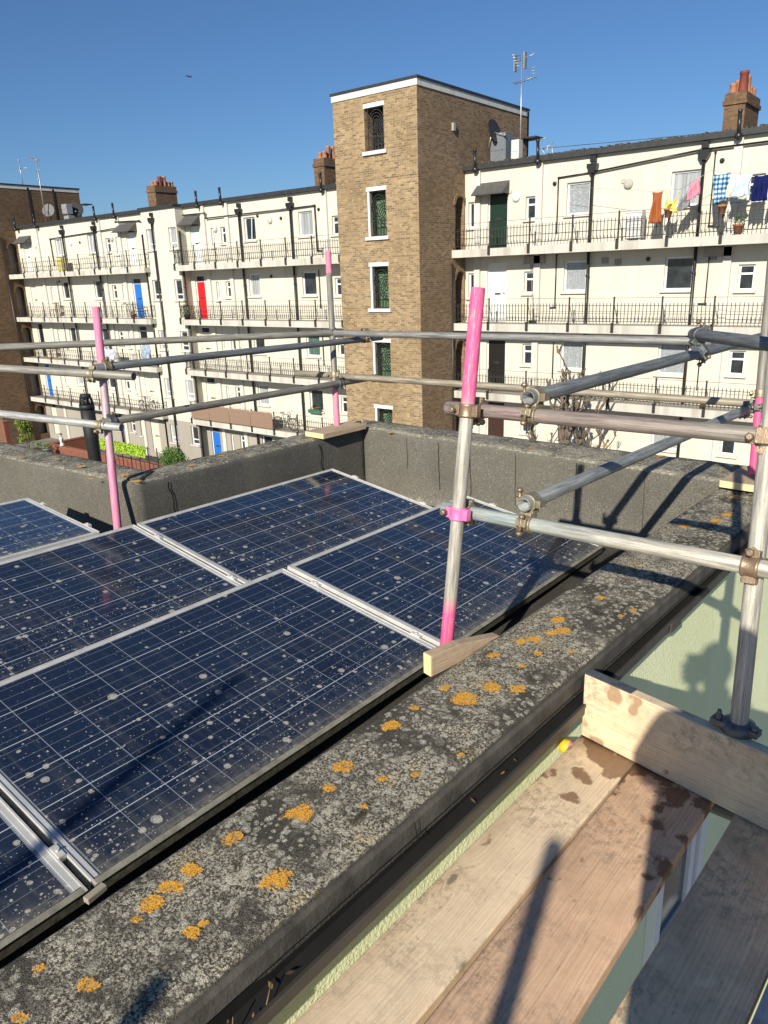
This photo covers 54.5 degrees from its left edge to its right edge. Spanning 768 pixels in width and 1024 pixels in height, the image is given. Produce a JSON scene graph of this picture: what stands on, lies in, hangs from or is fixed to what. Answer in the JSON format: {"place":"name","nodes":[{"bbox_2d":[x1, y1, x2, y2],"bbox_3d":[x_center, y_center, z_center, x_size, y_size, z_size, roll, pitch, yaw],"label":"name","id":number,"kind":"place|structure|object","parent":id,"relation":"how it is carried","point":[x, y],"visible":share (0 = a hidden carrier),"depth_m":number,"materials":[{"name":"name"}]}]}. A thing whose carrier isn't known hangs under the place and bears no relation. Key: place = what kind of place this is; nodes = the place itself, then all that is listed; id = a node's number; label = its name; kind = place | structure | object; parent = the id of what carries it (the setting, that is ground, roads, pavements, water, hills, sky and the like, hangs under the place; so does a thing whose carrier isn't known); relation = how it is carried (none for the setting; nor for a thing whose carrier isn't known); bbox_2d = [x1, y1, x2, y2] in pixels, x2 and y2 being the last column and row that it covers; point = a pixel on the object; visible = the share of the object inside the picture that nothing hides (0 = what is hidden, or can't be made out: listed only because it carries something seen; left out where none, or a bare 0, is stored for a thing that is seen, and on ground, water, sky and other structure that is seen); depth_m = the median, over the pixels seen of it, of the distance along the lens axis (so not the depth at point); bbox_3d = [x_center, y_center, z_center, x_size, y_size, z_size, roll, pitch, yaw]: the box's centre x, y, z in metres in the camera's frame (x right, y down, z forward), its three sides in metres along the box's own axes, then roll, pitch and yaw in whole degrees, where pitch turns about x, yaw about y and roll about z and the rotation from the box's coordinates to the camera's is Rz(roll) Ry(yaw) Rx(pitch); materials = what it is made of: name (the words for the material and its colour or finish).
{"place":"outdoors","nodes":[
{"label":"outdoors","id":0,"kind":"place"},
{"bbox_2d":[0,183,92,444],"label":"stair tower","id":1,"kind":"structure","parent":0,"point":[21,204],"depth_m":48.10,"materials":[{"name":"brown brick"}]},
{"bbox_2d":[15,438,163,463],"bbox_3d":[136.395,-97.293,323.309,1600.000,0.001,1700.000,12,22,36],"label":"ground","id":2,"kind":"structure","parent":0,"point":[48,440],"depth_m":48.45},
{"bbox_2d":[14,419,33,447],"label":"shrub","id":3,"kind":"object","parent":2,"relation":"on","point":[25,426],"visible":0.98,"depth_m":44.23,"materials":[{"name":"green plant"}]},
{"bbox_2d":[50,436,86,449],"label":"garden wall","id":4,"kind":"structure","parent":2,"relation":"on","point":[78,442],"depth_m":46.09,"materials":[{"name":"brick"}]},
{"bbox_2d":[45,443,106,462],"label":"garden wall","id":5,"kind":"structure","parent":2,"relation":"on","point":[70,451],"depth_m":43.26,"materials":[{"name":"brick"}]},
{"bbox_2d":[101,440,170,469],"bbox_3d":[-13.499,-2.814,40.047,6.720,1.750,0.040,12,22,36],"label":"yard railing","id":6,"kind":"object","parent":2,"relation":"on","point":[147,448],"visible":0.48,"depth_m":39.39,"materials":[{"name":"metal"}]},
{"bbox_2d":[99,438,146,457],"bbox_3d":[-14.207,-3.475,40.262,4.390,0.702,0.205,12,22,36],"label":"hedge screen","id":7,"kind":"object","parent":6,"relation":"attached to","point":[125,448],"visible":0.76,"depth_m":39.89,"materials":[{"name":"plant"}]},
{"bbox_2d":[115,455,161,469],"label":"garden wall","id":8,"kind":"structure","parent":2,"relation":"on","point":[135,463],"depth_m":40.57,"materials":[{"name":"brick"}]},
{"bbox_2d":[158,446,190,465],"bbox_3d":[-10.707,-2.462,38.234,2.094,2.011,1.305,12,22,36],"label":"shrub","id":9,"kind":"object","parent":2,"relation":"on","point":[172,457],"visible":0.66,"depth_m":37.83,"materials":[{"name":"green plant"}]},
{"bbox_2d":[525,345,617,448],"bbox_3d":[6.312,-1.775,25.101,3.135,7.538,1.757,12,22,36],"label":"pollarded tree","id":10,"kind":"object","parent":2,"relation":"on","point":[564,434],"visible":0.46,"depth_m":24.56,"materials":[{"name":"brown plant"}]},
{"bbox_2d":[452,70,767,465],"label":"apartment block","id":11,"kind":"structure","parent":2,"relation":"on","point":[578,259],"depth_m":24.70,"materials":[{"name":"white paint"}]},
{"bbox_2d":[487,401,504,435],"bbox_3d":[4.419,-3.309,29.394,0.820,2.120,0.106,12,22,36],"label":"door","id":12,"kind":"structure","parent":11,"relation":"in","point":[495,427],"depth_m":29.35,"materials":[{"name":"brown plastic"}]},
{"bbox_2d":[487,340,505,383],"bbox_3d":[4.334,-5.766,28.611,0.820,2.120,0.106,12,22,36],"label":"door","id":13,"kind":"structure","parent":11,"relation":"in","point":[495,349],"depth_m":28.62,"materials":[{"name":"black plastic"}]},
{"bbox_2d":[488,263,506,321],"bbox_3d":[4.251,-8.185,27.841,0.820,2.120,0.106,12,22,36],"label":"door","id":14,"kind":"structure","parent":11,"relation":"in","point":[497,272],"depth_m":27.80,"materials":[{"name":"white plastic"}]},
{"bbox_2d":[488,193,507,247],"bbox_3d":[4.165,-10.671,27.049,0.820,2.120,0.106,12,22,36],"label":"door","id":15,"kind":"structure","parent":11,"relation":"in","point":[498,203],"depth_m":27.05,"materials":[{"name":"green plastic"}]},
{"bbox_2d":[490,132,513,160],"bbox_3d":[4.455,-13.632,28.204,0.650,1.240,0.615,12,22,36],"label":"rooftop cabinet","id":16,"kind":"object","parent":11,"relation":"on","point":[500,149],"visible":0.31,"depth_m":27.93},
{"bbox_2d":[511,139,522,158],"bbox_3d":[4.953,-13.411,27.804,0.320,0.850,0.315,12,22,36],"label":"rooftop cabinet","id":17,"kind":"object","parent":11,"relation":"on","point":[516,148],"visible":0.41,"depth_m":27.66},
{"bbox_2d":[512,51,537,138],"bbox_3d":[5.472,-15.498,29.009,1.010,4.240,0.500,12,22,36],"label":"tv aerial","id":18,"kind":"object","parent":11,"relation":"on","point":[523,59],"visible":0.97,"depth_m":28.62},
{"bbox_2d":[520,271,532,295],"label":"window","id":19,"kind":"structure","parent":11,"relation":"in","point":[528,274],"depth_m":27.00,"materials":[{"name":"white plastic"}]},
{"bbox_2d":[522,196,534,221],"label":"window","id":20,"kind":"structure","parent":11,"relation":"in","point":[530,200],"depth_m":26.24,"materials":[{"name":"white plastic"}]},
{"bbox_2d":[557,342,582,371],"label":"window","id":21,"kind":"structure","parent":11,"relation":"in","point":[571,352],"depth_m":26.72,"materials":[{"name":"glass"}]},
{"bbox_2d":[560,260,586,293],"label":"window","id":22,"kind":"structure","parent":11,"relation":"in","point":[575,271],"depth_m":25.91,"materials":[{"name":"glass"}]},
{"bbox_2d":[563,181,589,217],"bbox_3d":[6.539,-10.514,25.065,0.990,1.090,0.230,12,22,36],"label":"window","id":23,"kind":"structure","parent":11,"relation":"in","point":[578,198],"depth_m":25.14,"materials":[{"name":"white plastic"}]},
{"bbox_2d":[625,210,645,240],"bbox_3d":[7.944,-9.050,23.547,0.500,0.890,0.345,12,22,36],"label":"balcony cupboard","id":24,"kind":"object","parent":11,"relation":"on","point":[633,214],"visible":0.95,"depth_m":23.40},
{"bbox_2d":[566,170,728,191],"bbox_3d":[8.473,-9.853,22.317,6.707,0.439,0.153,13,23,39],"label":"washing line","id":25,"kind":"object","parent":11,"relation":"attached to","point":[650,191],"visible":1,"depth_m":22.38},
{"bbox_2d":[648,191,662,223],"bbox_3d":[8.259,-9.239,22.604,0.416,0.902,0.214,12,22,36],"label":"hanging dress","id":26,"kind":"object","parent":25,"relation":"hanging from","point":[655,213],"visible":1,"depth_m":22.62,"materials":[{"name":"orange fabric"}]},
{"bbox_2d":[713,172,730,204],"bbox_3d":[9.679,-9.280,21.429,0.470,0.843,0.222,12,22,36],"label":"hanging towel","id":27,"kind":"object","parent":25,"relation":"hanging from","point":[720,183],"visible":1,"depth_m":21.42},
{"bbox_2d":[730,172,753,196],"bbox_3d":[10.096,-9.243,21.095,0.640,0.623,0.226,12,22,36],"label":"hanging sheet","id":28,"kind":"object","parent":25,"relation":"hanging from","point":[740,183],"visible":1,"depth_m":21.08,"materials":[{"name":"white fabric"}]},
{"bbox_2d":[751,175,767,201],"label":"hanging towel","id":29,"kind":"object","parent":25,"relation":"hanging from","point":[759,191],"visible":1,"depth_m":20.82,"materials":[{"name":"blue fabric"}]},
{"bbox_2d":[653,345,685,377],"bbox_3d":[9.474,-5.005,24.560,1.060,1.090,0.230,12,22,36],"label":"window","id":30,"kind":"structure","parent":11,"relation":"in","point":[664,350],"depth_m":24.64,"materials":[{"name":"glass"}]},
{"bbox_2d":[659,256,693,292],"bbox_3d":[9.385,-7.567,23.744,1.060,1.090,0.230,12,22,36],"label":"window","id":31,"kind":"structure","parent":11,"relation":"in","point":[678,270],"depth_m":23.83,"materials":[{"name":"glass"}]},
{"bbox_2d":[671,169,700,207],"bbox_3d":[9.303,-9.947,22.985,1.060,1.090,0.230,12,22,36],"label":"window","id":32,"kind":"structure","parent":11,"relation":"in","point":[680,179],"depth_m":23.06,"materials":[{"name":"white plastic"}]},
{"bbox_2d":[715,441,736,458],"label":"window","id":33,"kind":"structure","parent":11,"relation":"in","point":[728,448],"depth_m":24.27,"materials":[{"name":"white plastic"}]},
{"bbox_2d":[724,350,745,377],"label":"window","id":34,"kind":"structure","parent":11,"relation":"in","point":[737,358],"depth_m":23.45,"materials":[{"name":"white plastic"}]},
{"bbox_2d":[733,264,755,292],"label":"window","id":35,"kind":"structure","parent":11,"relation":"in","point":[745,279],"depth_m":22.66,"materials":[{"name":"white plastic"}]},
{"bbox_2d":[8,146,347,459],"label":"apartment block","id":36,"kind":"structure","parent":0,"point":[250,264],"depth_m":38.22,"materials":[{"name":"white paint"}]},
{"bbox_2d":[127,231,138,267],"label":"door","id":37,"kind":"structure","parent":36,"relation":"in","point":[130,234],"depth_m":40.45,"materials":[{"name":"white plastic"}]},
{"bbox_2d":[133,278,144,317],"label":"door","id":38,"kind":"structure","parent":36,"relation":"in","point":[136,281],"depth_m":41.21,"materials":[{"name":"blue plastic"}]},
{"bbox_2d":[145,372,155,408],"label":"door","id":39,"kind":"structure","parent":36,"relation":"in","point":[148,376],"depth_m":42.76,"materials":[{"name":"white plastic"}]},
{"bbox_2d":[151,418,161,452],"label":"door","id":40,"kind":"structure","parent":36,"relation":"in","point":[154,422],"depth_m":43.59,"materials":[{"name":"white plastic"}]},
{"bbox_2d":[190,224,202,263],"bbox_3d":[-9.335,-13.441,37.206,0.740,2.120,0.106,12,22,36],"label":"door","id":41,"kind":"structure","parent":36,"relation":"in","point":[195,235],"depth_m":37.21,"materials":[{"name":"white plastic"}]},
{"bbox_2d":[196,275,207,316],"bbox_3d":[-9.250,-10.955,37.998,0.740,2.120,0.106,12,22,36],"label":"door","id":42,"kind":"structure","parent":36,"relation":"in","point":[200,284],"depth_m":37.98,"materials":[{"name":"red plastic"}]},
{"bbox_2d":[211,427,221,453],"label":"door","id":43,"kind":"structure","parent":36,"relation":"in","point":[215,431],"depth_m":40.30,"materials":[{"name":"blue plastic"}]},
{"bbox_2d":[190,403,272,428],"bbox_3d":[-7.761,-4.846,37.495,6.100,0.792,0.032,12,22,36],"label":"reed screen","id":44,"kind":"object","parent":36,"relation":"attached to","point":[243,417],"visible":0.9,"depth_m":37.17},
{"bbox_2d":[243,217,257,242],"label":"window","id":45,"kind":"structure","parent":36,"relation":"in","point":[250,221],"depth_m":34.76,"materials":[{"name":"white plastic"}]},
{"bbox_2d":[247,274,261,297],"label":"window","id":46,"kind":"structure","parent":36,"relation":"in","point":[254,278],"depth_m":35.53,"materials":[{"name":"glass"}]},
{"bbox_2d":[297,211,314,237],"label":"window","id":47,"kind":"structure","parent":36,"relation":"in","point":[306,221],"depth_m":32.65,"materials":[{"name":"white plastic"}]},
{"bbox_2d":[300,271,317,296],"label":"window","id":48,"kind":"structure","parent":36,"relation":"in","point":[309,278],"depth_m":33.41,"materials":[{"name":"glass"}]},
{"bbox_2d":[310,390,324,413],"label":"window","id":49,"kind":"structure","parent":36,"relation":"in","point":[317,395],"depth_m":34.98,"materials":[{"name":"glass"}]},
{"bbox_2d":[0,419,767,1023],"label":"house","id":50,"kind":"structure","parent":0,"point":[294,891],"depth_m":2.34,"materials":[{"name":"concrete"}]},
{"bbox_2d":[0,797,87,960],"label":"solar panel","id":51,"kind":"object","parent":50,"relation":"on","point":[43,888],"visible":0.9,"depth_m":1.94,"materials":[{"name":"glass"}]},
{"bbox_2d":[0,498,99,561],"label":"solar panel","id":52,"kind":"object","parent":50,"relation":"on","point":[28,525],"visible":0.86,"depth_m":4.19,"materials":[{"name":"glass"}]},
{"bbox_2d":[79,393,101,461],"bbox_3d":[-3.302,-0.110,8.716,0.164,2.537,0.164,12,22,36],"label":"flue","id":53,"kind":"object","parent":50,"relation":"on","point":[87,412],"visible":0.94,"depth_m":8.39,"materials":[{"name":"paint"}]},
{"bbox_2d":[83,882,107,904],"bbox_3d":[-0.697,0.921,1.799,0.020,0.016,0.055,9,21,32],"label":"batten end","id":54,"kind":"object","parent":50,"relation":"on","point":[94,894],"visible":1,"depth_m":1.79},
{"bbox_2d":[92,307,121,529],"bbox_3d":[-1.682,-0.468,4.551,0.048,1.504,0.593,-6,18,-12],"label":"scaffold standard","id":55,"kind":"object","parent":50,"relation":"on","point":[108,434],"visible":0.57,"depth_m":4.54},
{"bbox_2d":[86,366,108,382],"bbox_3d":[-1.725,-0.835,4.508,0.108,0.107,0.176,0,18,7],"label":"scaffold coupler","id":56,"kind":"object","parent":55,"relation":"attached to","point":[90,378],"visible":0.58,"depth_m":4.46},
{"bbox_2d":[0,364,135,379],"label":"scaffold ledger","id":57,"kind":"object","parent":56,"relation":"attached to","point":[104,374],"visible":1,"depth_m":4.52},
{"bbox_2d":[101,357,112,370],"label":"scaffold coupler","id":58,"kind":"object","parent":55,"relation":"attached to","point":[107,364],"visible":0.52,"depth_m":4.49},
{"bbox_2d":[93,337,382,369],"bbox_3d":[-0.876,-1.146,5.280,0.048,0.060,2.438,15,24,43],"label":"scaffold ledger","id":59,"kind":"object","parent":58,"relation":"attached to","point":[118,365],"visible":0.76,"depth_m":5.08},
{"bbox_2d":[106,412,117,422],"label":"scaffold coupler","id":60,"kind":"object","parent":55,"relation":"attached to","point":[111,417],"visible":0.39,"depth_m":4.49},
{"bbox_2d":[0,410,123,431],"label":"scaffold ledger","id":61,"kind":"object","parent":60,"relation":"attached to","point":[112,426],"visible":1,"depth_m":4.56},
{"bbox_2d":[0,524,241,680],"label":"solar panel","id":62,"kind":"object","parent":50,"relation":"on","point":[58,601],"visible":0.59,"depth_m":3.52,"materials":[{"name":"glass"}]},
{"bbox_2d":[0,568,436,889],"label":"solar panel","id":63,"kind":"object","parent":50,"relation":"on","point":[123,754],"visible":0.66,"depth_m":2.65,"materials":[{"name":"glass"}]},
{"bbox_2d":[137,468,432,583],"bbox_3d":[-0.502,0.047,4.590,0.999,0.246,1.676,12,22,36],"label":"solar panel","id":64,"kind":"object","parent":50,"relation":"on","point":[246,537],"visible":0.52,"depth_m":4.47,"materials":[{"name":"glass"}]},
{"bbox_2d":[305,421,365,438],"bbox_3d":[-0.368,-0.632,5.743,0.200,0.040,0.462,14,23,40],"label":"sole board","id":65,"kind":"object","parent":50,"relation":"on","point":[330,431],"visible":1,"depth_m":5.67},
{"bbox_2d":[325,250,339,425],"bbox_3d":[-0.406,-1.363,5.890,0.048,1.350,0.595,-3,18,-3],"label":"scaffold standard","id":66,"kind":"object","parent":65,"relation":"on","point":[333,356],"visible":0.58,"depth_m":5.88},
{"bbox_2d":[328,327,336,338],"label":"scaffold coupler","id":67,"kind":"object","parent":66,"relation":"attached to","point":[333,329],"visible":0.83,"depth_m":5.87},
{"bbox_2d":[0,330,331,350],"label":"scaffold ledger","id":68,"kind":"object","parent":67,"relation":"attached to","point":[130,341],"visible":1,"depth_m":5.36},
{"bbox_2d":[317,330,710,345],"bbox_3d":[0.677,-1.210,5.140,2.976,0.052,0.048,11,22,34],"label":"scaffold ledger","id":69,"kind":"object","parent":67,"relation":"attached to","point":[655,340],"visible":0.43,"depth_m":4.91,"materials":[{"name":"metal"}]},
{"bbox_2d":[335,375,344,388],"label":"scaffold coupler","id":70,"kind":"object","parent":66,"relation":"attached to","point":[340,380],"visible":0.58,"depth_m":5.80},
{"bbox_2d":[99,374,376,424],"bbox_3d":[-0.878,-0.819,5.280,0.048,0.053,2.384,14,24,41],"label":"scaffold ledger","id":71,"kind":"object","parent":70,"relation":"attached to","point":[122,419],"visible":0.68,"depth_m":5.05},
{"bbox_2d":[287,496,603,645],"bbox_3d":[0.416,0.253,4.098,1.001,0.246,1.676,12,22,36],"label":"solar panel","id":72,"kind":"object","parent":50,"relation":"on","point":[394,573],"visible":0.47,"depth_m":3.89,"materials":[{"name":"glass"}]},
{"bbox_2d":[423,633,498,676],"bbox_3d":[0.282,0.489,2.661,0.340,0.080,0.040,-15,22,-36],"label":"wooden chock","id":73,"kind":"object","parent":50,"relation":"on","point":[441,658],"visible":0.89,"depth_m":2.61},
{"bbox_2d":[440,287,484,644],"bbox_3d":[0.268,-0.092,2.602,0.048,1.324,0.243,14,24,41],"label":"scaffold standard","id":74,"kind":"object","parent":73,"relation":"on","point":[473,342],"visible":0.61,"depth_m":2.57,"materials":[{"name":"metal"}]},
{"bbox_2d":[440,498,475,526],"bbox_3d":[0.274,0.010,2.647,0.103,0.105,0.131,12,22,36],"label":"scaffold coupler","id":75,"kind":"object","parent":74,"relation":"attached to","point":[458,514],"visible":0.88,"depth_m":2.60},
{"bbox_2d":[448,397,485,425],"bbox_3d":[0.301,-0.342,2.580,0.101,0.105,0.146,12,22,36],"label":"scaffold coupler","id":76,"kind":"object","parent":74,"relation":"attached to","point":[467,410],"visible":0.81,"depth_m":2.53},
{"bbox_2d":[559,738,734,820],"bbox_3d":[1.188,0.927,2.090,1.508,0.051,0.051,13,23,38],"label":"scaffold transom","id":77,"kind":"object","parent":50,"relation":"attached to","point":[566,744],"visible":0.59,"depth_m":2.22,"materials":[{"name":"yellow paint"}]},
{"bbox_2d":[293,735,636,1023],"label":"scaffold board","id":78,"kind":"object","parent":77,"relation":"on","point":[413,963],"visible":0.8,"depth_m":1.85,"materials":[{"name":"wood"}]},
{"bbox_2d":[582,669,767,829],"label":"toe board","id":79,"kind":"object","parent":78,"relation":"on","point":[706,759],"visible":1,"depth_m":2.21,"materials":[{"name":"brown wood"}]},
{"bbox_2d":[709,709,761,739],"bbox_3d":[0.992,0.596,2.097,0.133,0.078,0.095,12,22,36],"label":"base coupler","id":80,"kind":"object","parent":79,"relation":"on","point":[751,730],"visible":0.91,"depth_m":2.07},
{"bbox_2d":[730,357,767,725],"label":"scaffold standard","id":81,"kind":"object","parent":80,"relation":"on","point":[747,645],"visible":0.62,"depth_m":2.05,"materials":[{"name":"metal"}]},
{"bbox_2d":[739,547,767,584],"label":"scaffold coupler","id":82,"kind":"object","parent":81,"relation":"attached to","point":[751,558],"visible":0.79,"depth_m":2.01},
{"bbox_2d":[440,501,767,578],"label":"scaffold ledger","id":83,"kind":"object","parent":82,"relation":"attached to","point":[694,555],"visible":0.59,"depth_m":2.25,"materials":[{"name":"metal"}]},
{"bbox_2d":[745,419,767,454],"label":"scaffold coupler","id":84,"kind":"object","parent":81,"relation":"attached to","point":[761,436],"visible":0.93,"depth_m":2.01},
{"bbox_2d":[444,401,756,443],"bbox_3d":[0.635,-0.290,2.355,1.057,0.057,0.048,12,23,38],"label":"scaffold ledger","id":85,"kind":"object","parent":84,"relation":"attached to","point":[699,430],"visible":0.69,"depth_m":2.25,"materials":[{"name":"metal"}]},
{"bbox_2d":[425,763,714,1023],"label":"scaffold board","id":86,"kind":"object","parent":77,"relation":"on","point":[553,950],"visible":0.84,"depth_m":1.81,"materials":[{"name":"wood"}]},
{"bbox_2d":[608,814,767,1023],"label":"scaffold board","id":87,"kind":"object","parent":77,"relation":"on","point":[706,962],"visible":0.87,"depth_m":1.70,"materials":[{"name":"wood"}]},
{"bbox_2d":[751,983,767,1023],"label":"scaffold board","id":88,"kind":"object","parent":77,"relation":"on","point":[760,1015],"visible":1,"depth_m":1.55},
{"bbox_2d":[642,815,707,966],"bbox_3d":[1.545,1.837,3.824,0.120,1.120,0.722,14,24,41],"label":"window","id":89,"kind":"structure","parent":50,"relation":"in","point":[680,881],"depth_m":3.92,"materials":[{"name":"white plastic"}]},
{"bbox_2d":[719,465,754,491],"bbox_3d":[2.075,-0.177,4.110,0.300,0.040,0.402,14,23,40],"label":"sole board","id":90,"kind":"object","parent":50,"relation":"on","point":[740,478],"visible":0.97,"depth_m":4.05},
{"bbox_2d":[748,255,767,475],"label":"scaffold standard","id":91,"kind":"object","parent":90,"relation":"on","point":[761,370],"visible":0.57,"depth_m":4.10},
{"bbox_2d":[522,333,761,404],"bbox_3d":[1.349,-0.698,3.370,0.048,0.051,2.640,13,23,40],"label":"scaffold ledger","id":92,"kind":"object","parent":91,"relation":"attached to","point":[557,390],"visible":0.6,"depth_m":2.88,"materials":[{"name":"metal"}]},
{"bbox_2d":[519,382,550,425],"bbox_3d":[0.480,-0.353,2.458,0.102,0.134,0.112,12,22,36],"label":"scaffold coupler","id":93,"kind":"object","parent":92,"relation":"attached to","point":[527,412],"visible":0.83,"depth_m":2.44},
{"bbox_2d":[688,319,711,366],"bbox_3d":[1.415,-0.748,3.329,0.096,0.246,0.460,6,19,23],"label":"scaffold coupler","id":94,"kind":"object","parent":92,"relation":"attached to","point":[694,342],"visible":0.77,"depth_m":3.15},
{"bbox_2d":[688,328,767,350],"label":"scaffold ledger","id":95,"kind":"object","parent":94,"relation":"attached to","point":[755,342],"visible":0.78,"depth_m":2.79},
{"bbox_2d":[739,401,762,418],"bbox_3d":[2.041,-0.560,4.125,0.141,0.105,0.102,12,22,36],"label":"scaffold coupler","id":96,"kind":"object","parent":91,"relation":"attached to","point":[755,407],"visible":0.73,"depth_m":4.11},
{"bbox_2d":[517,401,754,511],"bbox_3d":[1.357,-0.339,3.430,0.048,0.095,2.716,13,23,40],"label":"scaffold ledger","id":97,"kind":"object","parent":96,"relation":"attached to","point":[556,490],"visible":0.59,"depth_m":2.90,"materials":[{"name":"metal"}]},
{"bbox_2d":[515,487,545,535],"bbox_3d":[0.471,0.002,2.482,0.102,0.144,0.110,12,22,36],"label":"scaffold coupler","id":98,"kind":"object","parent":97,"relation":"attached to","point":[522,520],"visible":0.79,"depth_m":2.47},
{"bbox_2d":[749,389,763,398],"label":"scaffold coupler","id":99,"kind":"object","parent":91,"relation":"attached to","point":[756,393],"visible":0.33,"depth_m":4.09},
{"bbox_2d":[294,370,754,406],"bbox_3d":[0.739,-0.879,5.200,3.474,0.090,0.048,9,21,31],"label":"scaffold ledger","id":100,"kind":"object","parent":99,"relation":"attached to","point":[719,401],"visible":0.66,"depth_m":5.01,"materials":[{"name":"metal"}]},
{"bbox_2d":[0,0,767,216],"label":"sky","id":101,"kind":"structure","parent":0,"point":[101,95],"materials":[{"name":"blue"}]},
{"bbox_2d":[329,74,543,430],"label":"stair tower","id":102,"kind":"structure","parent":0,"point":[404,147],"depth_m":26.95,"materials":[{"name":"brown brick"}]},
{"bbox_2d":[362,100,386,155],"bbox_3d":[-0.196,-13.296,25.905,1.050,1.620,0.610,12,22,36],"label":"window","id":103,"kind":"structure","parent":102,"relation":"in","point":[377,121],"depth_m":25.89,"materials":[{"name":"black plastic"}]},
{"bbox_2d":[365,185,389,240],"bbox_3d":[-0.107,-10.701,26.732,1.050,1.770,0.610,12,22,36],"label":"window","id":104,"kind":"structure","parent":102,"relation":"in","point":[380,205],"depth_m":26.78,"materials":[{"name":"glass"}]},
{"bbox_2d":[368,262,391,311],"bbox_3d":[-0.024,-8.296,27.498,1.050,1.740,0.610,12,22,36],"label":"window","id":105,"kind":"structure","parent":102,"relation":"in","point":[382,271],"depth_m":27.55,"materials":[{"name":"glass"}]},
{"bbox_2d":[372,339,390,375],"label":"window","id":106,"kind":"structure","parent":102,"relation":"in","point":[385,356],"depth_m":28.37,"materials":[{"name":"glass"}]},
{"bbox_2d":[374,404,392,422],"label":"window","id":107,"kind":"structure","parent":102,"relation":"in","point":[387,410],"depth_m":28.95,"materials":[{"name":"white plastic"}]},
{"bbox_2d":[488,119,505,147],"bbox_3d":[4.165,-14.133,27.786,0.671,0.968,0.668,-2,18,0],"label":"satellite dish","id":108,"kind":"object","parent":102,"relation":"attached to","point":[493,128],"visible":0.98,"depth_m":27.72,"materials":[{"name":"paint"}]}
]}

